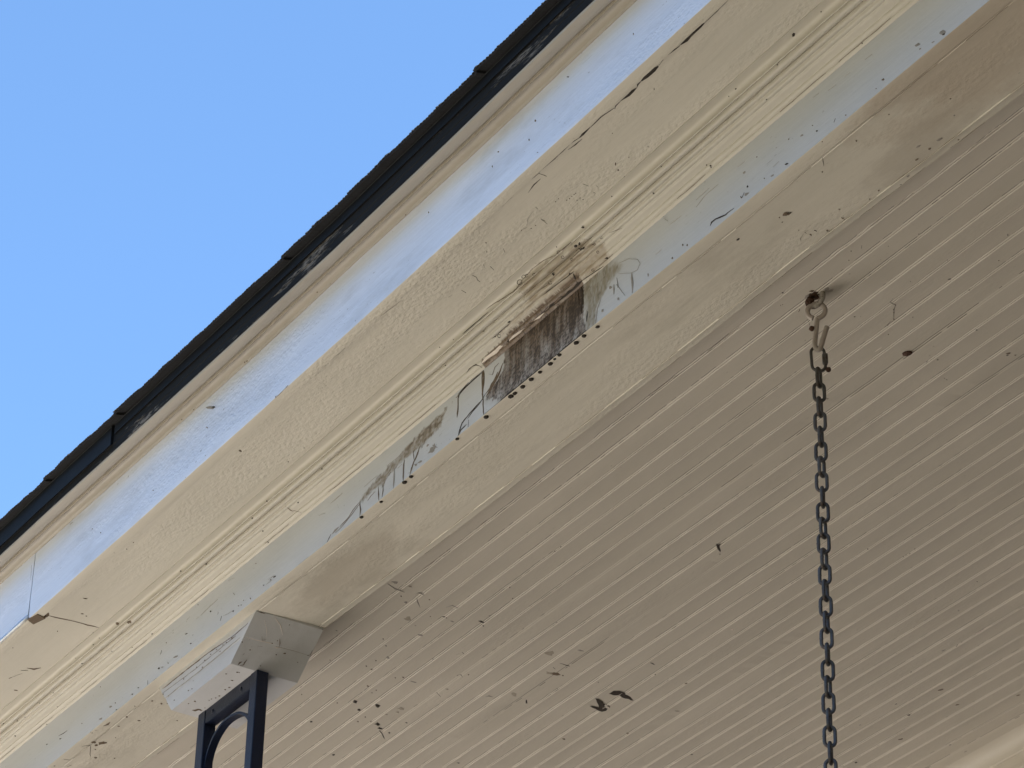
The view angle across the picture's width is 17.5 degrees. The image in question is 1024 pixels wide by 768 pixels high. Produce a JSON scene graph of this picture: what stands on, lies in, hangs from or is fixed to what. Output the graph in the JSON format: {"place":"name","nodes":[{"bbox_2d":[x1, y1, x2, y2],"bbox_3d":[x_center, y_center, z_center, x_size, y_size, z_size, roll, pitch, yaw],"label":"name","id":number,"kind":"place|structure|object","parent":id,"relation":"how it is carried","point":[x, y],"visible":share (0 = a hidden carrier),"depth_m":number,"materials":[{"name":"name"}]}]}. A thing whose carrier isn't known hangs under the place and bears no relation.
{"place":"outdoors","nodes":[
{"label":"outdoors","id":0,"kind":"place"},
{"bbox_2d":[0,0,544,518],"label":"sky","id":1,"kind":"structure","parent":0,"point":[158,158],"materials":[{"name":"blue"}]},
{"label":"ground","id":2,"kind":"structure","parent":0,"visible":0},
{"bbox_2d":[0,0,1023,767],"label":"porch","id":3,"kind":"object","parent":2,"relation":"on","point":[468,422],"visible":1,"depth_m":4.80,"materials":[{"name":"beige paint"}]},
{"bbox_2d":[194,670,268,767],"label":"iron post","id":4,"kind":"object","parent":3,"relation":"on","point":[252,688],"visible":1,"depth_m":5.12,"materials":[{"name":"black metal"}]},
{"bbox_2d":[805,291,824,308],"bbox_3d":[0.396,-0.119,4.368,0.023,0.043,0.031,19,-36,-26],"label":"eye screw","id":5,"kind":"object","parent":3,"relation":"attached to","point":[812,297],"visible":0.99,"depth_m":4.36,"materials":[{"name":"metal"}]},
{"bbox_2d":[805,301,828,352],"bbox_3d":[0.400,-0.074,4.342,0.032,0.079,0.010,-9,-33,16],"label":"open hook","id":6,"kind":"object","parent":5,"relation":"hanging from","point":[818,318],"visible":1,"depth_m":4.34,"materials":[{"name":"paint"}]},
{"bbox_2d":[809,347,827,372],"bbox_3d":[0.399,-0.033,4.316,0.024,0.042,0.008,2,-32,-1],"label":"quick link","id":7,"kind":"object","parent":6,"relation":"hanging from","point":[825,359],"visible":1,"depth_m":4.31,"materials":[{"name":"grey metal"}]},
{"bbox_2d":[812,367,837,767],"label":"chain","id":8,"kind":"object","parent":7,"relation":"hanging from","point":[825,596],"visible":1,"depth_m":4.15,"materials":[{"name":"grey metal"}]},
{"bbox_2d":[902,351,911,355],"bbox_3d":[0.539,-0.042,4.529,0.014,0.007,0.012,-12,-34,20],"label":"cocoon","id":9,"kind":"object","parent":3,"relation":"attached to","point":[907,353],"visible":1,"depth_m":4.53,"materials":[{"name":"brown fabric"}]}
]}

